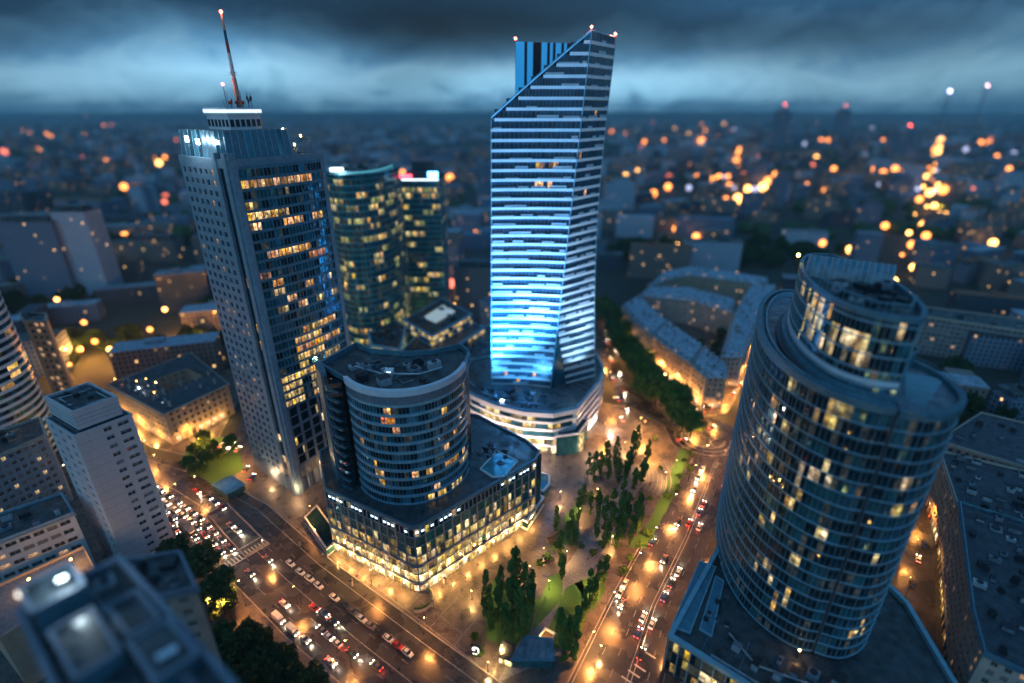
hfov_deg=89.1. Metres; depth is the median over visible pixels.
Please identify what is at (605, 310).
street tree
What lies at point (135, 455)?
window
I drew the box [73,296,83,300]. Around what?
wood tree
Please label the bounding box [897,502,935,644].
road
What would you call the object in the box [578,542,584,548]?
bush
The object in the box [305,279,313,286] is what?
lit window
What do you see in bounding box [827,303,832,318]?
lit window
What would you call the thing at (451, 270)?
city block
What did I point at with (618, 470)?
poplar tree
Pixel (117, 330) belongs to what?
wood tree
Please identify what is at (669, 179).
city block
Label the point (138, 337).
wood tree
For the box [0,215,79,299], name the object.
slab block
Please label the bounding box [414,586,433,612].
curved planter
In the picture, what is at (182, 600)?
window
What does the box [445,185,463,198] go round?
city block
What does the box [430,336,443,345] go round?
lit window
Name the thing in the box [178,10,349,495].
office tower
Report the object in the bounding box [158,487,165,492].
car
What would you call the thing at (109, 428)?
window
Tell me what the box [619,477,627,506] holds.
poplar tree
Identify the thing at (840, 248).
wood tree
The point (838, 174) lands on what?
city block
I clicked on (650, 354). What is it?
street tree
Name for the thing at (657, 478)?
stone seating steps
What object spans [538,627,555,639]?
garden pavilion
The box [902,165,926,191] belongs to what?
city block
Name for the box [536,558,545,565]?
bush
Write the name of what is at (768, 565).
lit window
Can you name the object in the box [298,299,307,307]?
lit window
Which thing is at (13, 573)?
window
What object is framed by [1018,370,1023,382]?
city block
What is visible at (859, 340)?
lit window
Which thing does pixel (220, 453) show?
garden tree
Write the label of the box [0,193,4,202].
city block
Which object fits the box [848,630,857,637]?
lit window
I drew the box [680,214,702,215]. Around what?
city block
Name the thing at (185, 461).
garden tree
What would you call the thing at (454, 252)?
city block
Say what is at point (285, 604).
car
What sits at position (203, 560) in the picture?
broad tree
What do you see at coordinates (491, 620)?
poplar tree
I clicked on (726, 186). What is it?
city block
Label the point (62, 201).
city block
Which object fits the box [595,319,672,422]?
road
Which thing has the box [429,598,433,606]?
advert pillar
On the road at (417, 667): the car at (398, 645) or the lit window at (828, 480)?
the car at (398, 645)
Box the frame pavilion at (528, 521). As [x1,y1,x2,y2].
[521,495,544,530]
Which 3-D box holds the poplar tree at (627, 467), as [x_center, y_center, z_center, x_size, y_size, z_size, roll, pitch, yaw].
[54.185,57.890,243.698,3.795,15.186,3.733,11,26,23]
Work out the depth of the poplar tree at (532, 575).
175.19 m
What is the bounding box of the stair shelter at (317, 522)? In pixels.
[304,504,334,555]
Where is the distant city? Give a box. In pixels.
[0,116,1023,249]
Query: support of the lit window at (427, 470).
in the round office at (429, 479)
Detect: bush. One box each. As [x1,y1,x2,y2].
[470,631,478,640]
[473,645,484,656]
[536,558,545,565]
[543,552,554,560]
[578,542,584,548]
[589,549,596,556]
[598,540,606,548]
[603,554,610,560]
[618,566,628,574]
[627,553,634,561]
[641,528,654,538]
[662,491,673,498]
[675,484,680,490]
[686,464,693,470]
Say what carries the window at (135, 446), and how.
in the apartment block at (94, 433)
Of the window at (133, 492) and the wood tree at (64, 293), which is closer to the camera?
the window at (133, 492)
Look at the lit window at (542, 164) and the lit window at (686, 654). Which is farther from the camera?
the lit window at (542, 164)
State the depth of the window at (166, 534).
202.06 m
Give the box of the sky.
[0,0,1023,112]
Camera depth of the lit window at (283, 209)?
196.46 m
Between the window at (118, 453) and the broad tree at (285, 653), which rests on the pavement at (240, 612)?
the broad tree at (285, 653)
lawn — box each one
[181,437,242,483]
[484,580,539,643]
[532,573,562,630]
[549,580,584,648]
[550,505,583,550]
[576,572,605,610]
[628,448,688,547]
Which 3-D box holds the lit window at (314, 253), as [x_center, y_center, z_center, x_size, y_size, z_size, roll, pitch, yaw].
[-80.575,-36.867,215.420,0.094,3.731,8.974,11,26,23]
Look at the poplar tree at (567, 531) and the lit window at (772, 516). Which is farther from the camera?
the poplar tree at (567, 531)
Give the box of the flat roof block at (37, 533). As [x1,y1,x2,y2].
[0,492,96,582]
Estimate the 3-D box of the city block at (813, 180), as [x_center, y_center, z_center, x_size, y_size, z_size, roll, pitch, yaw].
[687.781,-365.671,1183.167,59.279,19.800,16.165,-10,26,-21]
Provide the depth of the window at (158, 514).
197.96 m
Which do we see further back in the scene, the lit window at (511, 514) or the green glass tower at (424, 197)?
the green glass tower at (424, 197)
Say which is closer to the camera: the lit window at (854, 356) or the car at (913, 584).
the lit window at (854, 356)
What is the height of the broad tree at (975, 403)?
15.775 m
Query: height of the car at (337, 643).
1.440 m
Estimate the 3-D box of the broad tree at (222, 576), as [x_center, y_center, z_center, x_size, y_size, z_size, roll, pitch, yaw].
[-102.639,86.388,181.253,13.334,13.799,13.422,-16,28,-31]
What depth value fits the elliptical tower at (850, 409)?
142.41 m
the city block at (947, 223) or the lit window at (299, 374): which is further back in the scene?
the city block at (947, 223)
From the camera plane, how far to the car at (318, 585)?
189.99 m
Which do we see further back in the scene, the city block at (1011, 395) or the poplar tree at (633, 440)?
the city block at (1011, 395)
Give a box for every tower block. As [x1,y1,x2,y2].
[19,311,73,392]
[125,550,222,664]
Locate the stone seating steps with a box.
[638,461,673,499]
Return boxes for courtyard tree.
[697,338,705,345]
[709,348,720,356]
[711,338,720,347]
[715,327,727,337]
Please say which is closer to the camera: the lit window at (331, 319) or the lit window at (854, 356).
the lit window at (854, 356)
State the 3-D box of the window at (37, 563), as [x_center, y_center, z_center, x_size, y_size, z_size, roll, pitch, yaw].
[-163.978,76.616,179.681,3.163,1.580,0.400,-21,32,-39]
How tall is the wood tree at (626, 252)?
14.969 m
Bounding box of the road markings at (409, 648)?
[55,453,724,682]
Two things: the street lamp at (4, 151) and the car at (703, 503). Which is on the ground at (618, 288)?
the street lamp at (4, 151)
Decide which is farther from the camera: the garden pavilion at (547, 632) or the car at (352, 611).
the car at (352, 611)
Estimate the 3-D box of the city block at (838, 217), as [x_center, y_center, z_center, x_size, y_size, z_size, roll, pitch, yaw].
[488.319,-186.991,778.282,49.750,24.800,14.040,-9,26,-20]
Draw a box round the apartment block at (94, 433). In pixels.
[44,382,174,557]
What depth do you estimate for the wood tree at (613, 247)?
598.82 m
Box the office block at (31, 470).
[0,416,72,511]
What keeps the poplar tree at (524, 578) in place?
on the lawn at (497, 636)
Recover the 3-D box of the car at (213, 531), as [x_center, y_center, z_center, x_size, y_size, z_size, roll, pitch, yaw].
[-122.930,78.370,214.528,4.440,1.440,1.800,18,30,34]
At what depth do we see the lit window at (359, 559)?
198.63 m
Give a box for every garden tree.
[177,455,196,469]
[185,441,201,455]
[186,458,207,477]
[193,429,212,443]
[196,449,216,463]
[205,438,218,450]
[214,448,226,459]
[222,433,237,447]
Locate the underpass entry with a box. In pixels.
[207,502,266,557]
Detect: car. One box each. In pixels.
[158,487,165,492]
[163,500,170,505]
[165,492,172,498]
[168,514,176,520]
[171,506,179,512]
[171,525,178,532]
[173,499,181,504]
[179,512,187,518]
[181,504,189,510]
[187,518,195,524]
[188,509,197,515]
[192,534,198,540]
[193,488,200,494]
[193,523,201,530]
[196,514,203,521]
[201,531,208,538]
[203,522,211,528]
[205,494,212,500]
[210,528,218,535]
[211,499,218,505]
[216,546,224,553]
[217,535,225,542]
[218,504,225,510]
[226,522,234,528]
[226,543,234,551]
[232,526,240,533]
[245,568,254,576]
[248,474,255,479]
[263,555,272,562]
[279,599,289,608]
[286,559,295,566]
[295,567,305,575]
[299,633,310,643]
[304,574,314,582]
[309,603,319,612]
[313,581,323,589]
[316,624,326,633]
[318,607,329,617]
[322,631,333,641]
[324,656,336,667]
[327,615,338,625]
[329,592,339,601]
[330,637,342,648]
[339,599,349,608]
[345,647,357,658]
[347,606,357,616]
[356,613,366,623]
[364,620,375,630]
[370,660,382,671]
[373,626,384,636]
[382,633,393,643]
[391,639,403,650]
[401,647,413,658]
[616,587,623,597]
[618,598,626,609]
[620,578,628,588]
[633,626,642,638]
[636,647,645,660]
[639,611,646,622]
[648,538,655,545]
[648,617,656,629]
[660,554,667,563]
[660,591,667,602]
[667,578,674,587]
[674,567,681,576]
[675,518,681,525]
[686,519,691,526]
[696,508,701,515]
[696,523,701,530]
[700,500,705,507]
[909,579,915,588]
[915,554,920,563]
[921,540,926,547]
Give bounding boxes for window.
[0,382,13,390]
[0,563,11,570]
[4,328,11,335]
[4,571,15,578]
[5,540,16,548]
[7,362,17,370]
[9,549,20,556]
[10,369,20,377]
[13,557,25,564]
[18,565,30,572]
[19,535,30,542]
[23,543,35,550]
[27,552,38,559]
[32,560,42,567]
[33,530,44,536]
[37,538,48,545]
[41,546,52,553]
[45,554,56,561]
[46,524,58,531]
[48,437,70,500]
[51,533,61,539]
[52,414,123,432]
[54,541,65,547]
[58,549,68,555]
[60,519,71,526]
[63,527,74,534]
[67,536,77,542]
[71,543,81,550]
[103,426,112,432]
[106,434,115,440]
[110,443,118,449]
[113,451,121,456]
[116,459,123,464]
[117,419,128,426]
[119,467,126,472]
[120,428,131,435]
[122,475,130,480]
[123,436,134,443]
[125,482,133,488]
[126,444,137,451]
[128,490,135,495]
[129,452,140,459]
[132,460,142,467]
[133,505,141,511]
[135,468,146,474]
[138,475,148,482]
[141,482,151,490]
[143,490,153,497]
[146,497,156,504]
[149,505,159,512]
[151,511,161,518]
[154,519,163,525]
[156,525,166,532]
[159,532,168,539]
[179,597,189,603]
[183,609,193,615]
[188,621,197,626]
[193,632,202,637]
[241,179,264,188]
[245,202,257,209]
[248,210,270,220]
[250,222,261,230]
[260,271,270,279]
[266,177,286,185]
[267,248,288,258]
[271,207,288,216]
[273,278,283,286]
[274,287,284,295]
[278,305,288,313]
[281,371,300,383]
[283,384,289,391]
[284,215,303,224]
[285,388,300,398]
[287,174,305,182]
[287,293,296,301]
[289,243,307,253]
[290,380,299,388]
[295,332,313,343]
[297,340,314,351]
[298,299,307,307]
[298,348,315,359]
[300,360,308,367]
[301,365,314,375]
[303,324,311,331]
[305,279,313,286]
[309,247,325,257]
[312,211,322,218]
[312,320,320,328]
[314,329,321,336]
[315,333,330,344]
[316,293,323,300]
[316,344,323,352]
[320,314,334,325]
[325,345,339,356]
[331,328,339,336]
[332,528,342,537]
[335,545,354,558]
[343,237,350,242]
[343,516,348,524]
[344,540,353,549]
[345,525,363,539]
[346,206,354,211]
[350,537,372,552]
[354,219,362,223]
[357,556,376,570]
[358,547,365,555]
[360,329,366,333]
[367,535,389,552]
[370,553,391,569]
[371,197,380,202]
[372,548,390,561]
[375,469,383,475]
[379,233,385,239]
[379,568,392,578]
[381,417,394,423]
[383,408,390,414]
[390,538,396,547]
[391,547,403,559]
[393,427,399,433]
[393,565,417,581]
[396,560,422,573]
[403,580,428,590]
[405,188,414,192]
[408,555,421,564]
[412,471,418,477]
[417,547,421,555]
[418,330,429,338]
[419,572,427,580]
[422,188,429,192]
[422,554,426,562]
[423,556,440,572]
[426,468,432,474]
[428,273,438,276]
[428,546,439,559]
[429,566,436,576]
[430,331,443,340]
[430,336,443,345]
[430,566,453,585]
[436,534,443,544]
[438,488,445,495]
[438,556,453,570]
[445,454,458,466]
[446,528,468,548]
[446,539,469,557]
[448,529,451,537]
[452,477,461,487]
[453,319,465,328]
[463,540,477,553]
[464,546,485,563]
[465,519,468,527]
[469,333,479,341]
[471,518,484,532]
[471,524,492,541]
[473,514,476,522]
[480,409,499,420]
[486,406,499,413]
[487,528,496,538]
[487,541,492,548]
[489,509,499,521]
[494,510,513,527]
[496,423,510,430]
[497,531,506,542]
[500,417,510,423]
[502,521,506,529]
[504,493,510,503]
[509,496,520,508]
[511,413,535,423]
[511,427,522,433]
[511,506,530,523]
[511,522,520,532]
[523,423,534,427]
[525,438,534,443]
[535,438,543,443]
[535,446,547,452]
[540,162,544,168]
[543,439,555,444]
[547,447,551,453]
[548,423,560,428]
[549,162,553,168]
[669,276,750,303]
[669,663,674,673]
[673,643,678,652]
[681,660,687,670]
[683,650,689,660]
[699,672,710,682]
[758,513,765,526]
[763,558,770,570]
[766,451,773,464]
[767,574,772,584]
[770,394,776,408]
[770,512,774,522]
[770,600,775,610]
[773,591,778,600]
[781,420,789,434]
[782,597,787,606]
[784,495,794,509]
[785,587,790,596]
[787,377,796,392]
[789,552,800,565]
[795,474,801,486]
[796,489,802,500]
[798,461,804,473]
[806,305,812,320]
[808,467,820,482]
[811,293,817,308]
[812,408,819,421]
[815,526,827,540]
[816,313,823,329]
[816,331,821,346]
[817,297,824,312]
[819,333,824,348]
[822,459,830,471]
[823,413,836,429]
[824,474,832,487]
[825,337,834,354]
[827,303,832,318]
[827,398,853,419]
[829,322,838,339]
[840,327,852,345]
[840,345,847,360]
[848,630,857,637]
[849,331,869,350]
[850,348,858,364]
[855,350,864,366]
[861,352,870,367]
[868,370,877,385]
[871,554,878,563]
[890,505,901,515]
[896,324,905,339]
[900,478,912,489]
[928,469,938,506]
[936,330,1022,356]
[979,677,988,682]
[984,669,993,676]
[990,661,998,668]
[999,675,1007,682]
[1003,668,1012,675]
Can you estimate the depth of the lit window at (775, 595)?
153.32 m
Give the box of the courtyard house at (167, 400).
[106,352,234,444]
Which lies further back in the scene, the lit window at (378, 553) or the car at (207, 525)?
the car at (207, 525)
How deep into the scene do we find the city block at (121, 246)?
596.25 m
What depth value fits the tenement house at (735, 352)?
336.70 m
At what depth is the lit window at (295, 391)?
220.67 m
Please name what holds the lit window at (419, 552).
in the round office at (429, 479)
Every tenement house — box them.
[621,294,666,350]
[641,286,735,336]
[647,266,768,303]
[652,320,701,384]
[689,346,727,407]
[720,311,756,384]
[733,283,776,313]
[925,451,1023,550]
[946,412,1023,469]
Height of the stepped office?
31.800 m
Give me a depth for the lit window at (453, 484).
195.22 m
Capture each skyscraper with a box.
[769,104,791,145]
[830,105,851,136]
[886,125,924,156]
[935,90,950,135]
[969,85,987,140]
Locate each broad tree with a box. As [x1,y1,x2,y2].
[154,533,189,553]
[184,538,221,578]
[198,564,237,605]
[208,586,238,619]
[210,618,250,668]
[221,615,274,673]
[222,656,230,670]
[224,644,284,682]
[260,641,298,678]
[280,658,329,682]
[287,672,314,682]
[935,361,952,371]
[945,354,973,371]
[957,409,971,423]
[964,391,987,416]
[994,403,1019,418]
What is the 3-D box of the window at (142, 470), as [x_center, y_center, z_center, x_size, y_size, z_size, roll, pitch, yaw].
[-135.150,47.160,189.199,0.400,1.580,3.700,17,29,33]
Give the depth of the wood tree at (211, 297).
450.65 m
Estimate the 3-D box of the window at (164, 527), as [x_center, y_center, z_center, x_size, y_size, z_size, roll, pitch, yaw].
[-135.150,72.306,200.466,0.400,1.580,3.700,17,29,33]
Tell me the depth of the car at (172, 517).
221.47 m
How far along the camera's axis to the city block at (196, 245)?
550.75 m
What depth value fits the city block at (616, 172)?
1279.01 m
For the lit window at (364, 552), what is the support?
in the round office at (429, 479)
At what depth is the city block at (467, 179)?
1176.77 m
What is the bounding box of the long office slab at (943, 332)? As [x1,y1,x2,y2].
[915,306,1023,358]
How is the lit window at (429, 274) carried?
in the green glass tower at (424, 197)
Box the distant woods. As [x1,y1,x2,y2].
[0,124,1023,238]
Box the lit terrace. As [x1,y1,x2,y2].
[0,546,93,682]
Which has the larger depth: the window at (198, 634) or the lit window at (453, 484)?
the lit window at (453, 484)
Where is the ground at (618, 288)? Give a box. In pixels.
[0,112,1023,659]
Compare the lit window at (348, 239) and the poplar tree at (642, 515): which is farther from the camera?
the lit window at (348, 239)
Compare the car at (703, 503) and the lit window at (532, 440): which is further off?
the lit window at (532, 440)
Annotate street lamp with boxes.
[0,149,7,154]
[76,347,84,361]
[91,339,98,352]
[120,183,126,189]
[450,279,453,292]
[665,183,670,189]
[733,194,740,202]
[744,185,750,191]
[759,183,766,190]
[764,177,770,183]
[819,240,825,245]
[881,222,888,231]
[892,166,898,170]
[908,241,913,249]
[916,196,922,202]
[922,232,929,238]
[926,189,933,196]
[938,186,947,194]
[988,239,997,244]
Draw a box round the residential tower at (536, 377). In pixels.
[468,25,616,455]
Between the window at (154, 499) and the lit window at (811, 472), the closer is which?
the lit window at (811, 472)
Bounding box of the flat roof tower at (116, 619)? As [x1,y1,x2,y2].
[14,554,237,682]
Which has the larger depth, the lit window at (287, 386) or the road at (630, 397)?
the road at (630, 397)
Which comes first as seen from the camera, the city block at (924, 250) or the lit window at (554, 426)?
the lit window at (554, 426)
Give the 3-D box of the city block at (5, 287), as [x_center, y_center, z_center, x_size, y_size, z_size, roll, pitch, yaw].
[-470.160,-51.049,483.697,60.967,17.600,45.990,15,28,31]
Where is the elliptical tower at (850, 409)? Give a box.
[662,253,966,682]
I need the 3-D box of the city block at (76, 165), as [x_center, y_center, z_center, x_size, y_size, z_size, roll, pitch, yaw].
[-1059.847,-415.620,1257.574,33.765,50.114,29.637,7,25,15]
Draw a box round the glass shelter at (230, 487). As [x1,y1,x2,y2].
[211,475,245,498]
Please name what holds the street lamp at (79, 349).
on the ground at (618, 288)
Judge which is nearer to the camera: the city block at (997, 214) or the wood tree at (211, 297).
the wood tree at (211, 297)
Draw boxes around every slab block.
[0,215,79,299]
[48,204,123,297]
[128,233,187,261]
[453,258,490,321]
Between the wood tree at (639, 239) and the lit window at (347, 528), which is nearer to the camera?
the lit window at (347, 528)
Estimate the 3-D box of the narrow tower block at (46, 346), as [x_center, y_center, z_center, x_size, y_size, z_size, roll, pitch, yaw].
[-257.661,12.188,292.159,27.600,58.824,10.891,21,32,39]
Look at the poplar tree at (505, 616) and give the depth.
166.78 m
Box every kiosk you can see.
[497,639,515,666]
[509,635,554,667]
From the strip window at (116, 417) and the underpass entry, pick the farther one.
the underpass entry
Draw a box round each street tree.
[595,296,611,308]
[595,300,619,319]
[603,317,616,331]
[605,322,628,338]
[607,329,635,356]
[609,311,623,322]
[612,318,631,332]
[619,345,638,360]
[622,349,646,375]
[627,354,655,376]
[629,371,650,399]
[630,342,649,351]
[634,346,658,363]
[635,363,660,375]
[640,369,670,404]
[656,377,693,409]
[664,400,683,424]
[668,400,697,431]
[678,411,707,436]
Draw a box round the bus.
[177,518,196,537]
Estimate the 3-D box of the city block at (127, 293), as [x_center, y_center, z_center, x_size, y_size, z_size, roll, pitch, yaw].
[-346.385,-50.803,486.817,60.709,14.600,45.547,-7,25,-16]
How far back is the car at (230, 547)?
206.23 m
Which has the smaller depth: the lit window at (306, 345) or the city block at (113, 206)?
the lit window at (306, 345)
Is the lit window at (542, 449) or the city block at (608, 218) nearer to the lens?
the lit window at (542, 449)
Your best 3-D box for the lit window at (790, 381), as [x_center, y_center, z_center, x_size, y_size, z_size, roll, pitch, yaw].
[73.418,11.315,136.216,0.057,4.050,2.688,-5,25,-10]
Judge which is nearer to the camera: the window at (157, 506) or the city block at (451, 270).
the window at (157, 506)
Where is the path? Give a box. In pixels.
[498,463,643,681]
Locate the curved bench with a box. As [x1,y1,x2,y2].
[546,519,563,542]
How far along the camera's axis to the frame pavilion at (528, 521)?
219.10 m
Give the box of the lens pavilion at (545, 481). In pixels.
[541,472,549,496]
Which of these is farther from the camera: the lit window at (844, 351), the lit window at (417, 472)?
the lit window at (417, 472)
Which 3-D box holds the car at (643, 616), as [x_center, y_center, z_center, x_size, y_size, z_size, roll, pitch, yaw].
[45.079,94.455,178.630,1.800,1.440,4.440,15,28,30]
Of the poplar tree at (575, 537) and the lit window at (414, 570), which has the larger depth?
the poplar tree at (575, 537)
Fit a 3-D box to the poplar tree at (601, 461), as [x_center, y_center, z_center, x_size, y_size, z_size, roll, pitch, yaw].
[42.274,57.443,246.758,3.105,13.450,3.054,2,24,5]
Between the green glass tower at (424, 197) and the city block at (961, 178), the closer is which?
the green glass tower at (424, 197)
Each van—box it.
[271,610,284,624]
[285,621,299,636]
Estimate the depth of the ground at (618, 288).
759.76 m
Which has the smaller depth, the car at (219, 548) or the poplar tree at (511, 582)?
the poplar tree at (511, 582)
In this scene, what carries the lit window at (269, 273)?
in the office tower at (258, 195)
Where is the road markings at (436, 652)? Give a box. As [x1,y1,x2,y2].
[150,424,730,682]
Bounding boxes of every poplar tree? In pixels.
[480,569,493,617]
[487,598,495,634]
[492,575,502,621]
[496,565,505,593]
[500,601,511,639]
[504,557,517,621]
[510,545,522,592]
[513,586,526,639]
[518,561,532,621]
[522,602,531,634]
[528,569,536,612]
[553,505,559,530]
[555,606,566,638]
[556,530,564,553]
[557,553,566,579]
[558,618,569,661]
[565,521,569,539]
[565,614,573,650]
[566,615,582,661]
[569,509,574,527]
[571,526,578,545]
[573,604,582,630]
[575,489,582,519]
[579,484,586,504]
[580,590,588,622]
[584,568,595,612]
[585,451,591,475]
[587,491,593,514]
[590,450,600,482]
[592,575,599,603]
[593,512,600,536]
[594,489,602,512]
[596,561,603,589]
[598,451,603,473]
[600,495,610,529]
[602,520,610,544]
[602,558,609,581]
[603,439,611,465]
[606,459,611,478]
[606,507,616,538]
[609,488,617,516]
[612,436,621,468]
[613,524,620,547]
[614,458,623,483]
[615,493,627,530]
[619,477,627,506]
[620,512,628,539]
[623,451,630,477]
[625,491,633,520]
[628,525,633,543]
[629,430,637,465]
[630,500,640,529]
[631,467,639,489]
[634,516,640,532]
[636,424,641,450]
[638,492,644,509]
[639,459,648,481]
[639,504,644,526]
[644,439,651,465]
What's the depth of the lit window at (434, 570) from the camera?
188.68 m
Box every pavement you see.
[0,465,339,682]
[135,370,238,454]
[233,402,678,682]
[653,304,748,416]
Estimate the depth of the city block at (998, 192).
979.34 m
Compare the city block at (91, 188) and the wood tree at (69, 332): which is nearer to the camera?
the wood tree at (69, 332)
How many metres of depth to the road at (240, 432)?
280.48 m
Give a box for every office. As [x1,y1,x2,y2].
[314,342,541,592]
[367,298,484,350]
[465,325,490,363]
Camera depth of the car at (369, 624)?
175.24 m
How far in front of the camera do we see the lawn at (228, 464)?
255.78 m
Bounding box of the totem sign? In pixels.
[470,643,480,656]
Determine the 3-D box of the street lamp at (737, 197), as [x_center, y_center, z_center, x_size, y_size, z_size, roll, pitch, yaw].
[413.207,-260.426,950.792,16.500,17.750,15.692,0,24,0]
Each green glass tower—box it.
[326,162,411,346]
[400,161,450,313]
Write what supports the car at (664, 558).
on the road at (607, 662)
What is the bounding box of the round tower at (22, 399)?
[0,292,57,451]
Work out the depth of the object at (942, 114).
2381.83 m
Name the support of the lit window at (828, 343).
in the elliptical tower at (850, 409)
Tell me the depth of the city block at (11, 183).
865.87 m
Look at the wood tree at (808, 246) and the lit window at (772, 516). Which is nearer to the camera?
the lit window at (772, 516)
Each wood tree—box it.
[1,292,13,300]
[6,289,22,298]
[7,301,28,313]
[8,278,22,290]
[9,297,29,303]
[29,293,51,303]
[51,290,71,301]
[52,295,66,302]
[55,326,73,338]
[63,286,77,294]
[68,335,83,352]
[69,327,77,337]
[69,350,79,364]
[70,290,82,299]
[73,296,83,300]
[75,283,86,295]
[75,328,87,344]
[81,328,106,347]
[90,294,99,298]
[97,337,112,352]
[104,336,125,348]
[112,233,120,239]
[114,325,130,340]
[119,323,142,339]
[121,234,132,238]
[130,335,144,340]
[145,333,167,338]
[175,324,195,335]
[183,238,188,244]
[184,232,195,242]
[190,325,206,334]
[193,298,208,304]
[205,293,213,299]
[207,327,224,347]
[605,244,618,250]
[614,239,628,253]
[622,248,629,259]
[633,236,643,242]
[658,235,669,242]
[740,251,753,267]
[774,235,786,248]
[780,240,789,248]
[785,246,800,257]
[786,242,801,247]
[793,250,804,258]
[793,259,800,268]
[800,240,810,253]
[803,242,814,252]
[810,245,820,252]
[812,247,823,252]
[833,242,847,255]
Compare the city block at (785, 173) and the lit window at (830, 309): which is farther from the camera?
the city block at (785, 173)
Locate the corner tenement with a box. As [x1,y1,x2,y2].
[937,501,1023,682]
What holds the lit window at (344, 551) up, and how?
in the round office at (429, 479)
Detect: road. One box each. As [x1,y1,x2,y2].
[55,449,498,682]
[233,418,248,445]
[568,458,726,682]
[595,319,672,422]
[665,417,733,462]
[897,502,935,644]
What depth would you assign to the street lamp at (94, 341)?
367.35 m
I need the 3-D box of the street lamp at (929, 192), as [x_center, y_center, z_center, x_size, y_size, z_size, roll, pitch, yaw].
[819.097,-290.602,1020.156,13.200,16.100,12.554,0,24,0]
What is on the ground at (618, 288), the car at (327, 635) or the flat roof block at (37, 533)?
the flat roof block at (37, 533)
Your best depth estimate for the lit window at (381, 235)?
331.43 m
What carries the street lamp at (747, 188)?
on the ground at (618, 288)
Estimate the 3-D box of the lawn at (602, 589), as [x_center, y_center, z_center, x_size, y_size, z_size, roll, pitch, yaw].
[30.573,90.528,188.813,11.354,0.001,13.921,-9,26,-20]
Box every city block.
[0,176,26,190]
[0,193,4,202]
[0,243,6,254]
[0,252,15,282]
[0,281,27,300]
[1,189,54,212]
[6,169,20,175]
[9,170,42,176]
[10,303,54,332]
[18,328,77,377]
[19,177,37,178]
[23,179,41,190]
[37,174,73,187]
[45,179,72,190]
[46,157,63,174]
[47,299,105,323]
[52,167,78,176]
[54,197,78,205]
[59,158,86,176]
[76,197,128,214]
[83,184,98,193]
[91,177,115,188]
[92,281,159,304]
[95,185,108,194]
[106,223,139,235]
[107,331,225,379]
[111,239,132,256]
[116,256,145,280]
[118,170,138,178]
[123,176,134,182]
[127,185,161,211]
[152,267,211,312]
[160,168,175,177]
[163,180,180,192]
[164,203,189,214]
[169,175,183,180]
[177,177,186,190]
[179,205,192,216]
[179,300,220,332]
[191,234,204,264]
[440,168,453,177]
[440,171,449,181]
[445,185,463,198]
[445,187,447,216]
[447,178,460,184]
[447,228,463,257]
[448,205,470,218]
[448,241,460,260]
[449,261,454,279]
[452,210,483,231]
[456,172,474,185]
[459,208,490,223]
[474,181,479,188]
[477,188,489,199]
[478,194,490,196]
[478,196,490,208]
[479,162,490,187]
[479,297,490,324]
[596,239,606,257]
[597,219,600,238]
[598,198,621,218]
[598,250,622,270]
[600,176,605,183]
[600,190,603,198]
[600,210,621,230]
[601,160,606,177]
[604,174,635,210]
[606,171,628,178]
[628,242,692,278]
[634,191,653,205]
[636,171,651,178]
[636,203,664,215]
[653,216,675,232]
[657,232,684,242]
[660,198,688,215]
[662,175,679,183]
[666,165,680,175]
[679,201,702,215]
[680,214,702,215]
[683,237,743,272]
[684,171,694,179]
[693,172,711,185]
[694,181,719,198]
[699,169,710,174]
[717,189,733,198]
[719,184,738,192]
[726,169,742,179]
[737,172,751,190]
[738,191,764,215]
[749,159,768,184]
[749,210,779,224]
[750,180,756,187]
[762,188,776,210]
[769,175,790,207]
[775,170,791,181]
[779,228,828,248]
[779,274,797,289]
[785,182,791,200]
[792,184,812,197]
[794,169,814,177]
[802,176,822,185]
[815,181,820,191]
[816,173,836,177]
[818,177,848,198]
[821,208,855,226]
[823,170,842,177]
[840,175,864,193]
[842,162,867,185]
[847,191,876,204]
[848,230,884,261]
[849,198,884,223]
[864,164,872,170]
[865,171,887,183]
[877,180,888,193]
[885,172,916,197]
[887,170,901,179]
[897,192,922,202]
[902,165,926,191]
[907,238,960,268]
[908,262,952,289]
[922,217,957,229]
[925,211,949,219]
[926,173,949,182]
[937,179,967,194]
[942,367,989,398]
[945,289,1023,316]
[949,204,987,220]
[951,177,973,180]
[951,256,992,283]
[954,219,1003,244]
[957,241,1005,262]
[960,330,1023,371]
[964,178,996,193]
[967,193,995,203]
[975,259,1023,291]
[984,383,1023,421]
[985,206,1010,223]
[987,199,999,204]
[992,188,1007,199]
[993,169,1023,190]
[998,186,1023,206]
[1004,209,1020,230]
[1005,270,1023,294]
[1006,201,1023,226]
[1008,309,1023,318]
[1010,250,1023,262]
[1012,231,1023,247]
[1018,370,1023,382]
[1019,189,1023,197]
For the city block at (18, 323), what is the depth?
398.02 m
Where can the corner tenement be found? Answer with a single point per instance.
(980, 553)

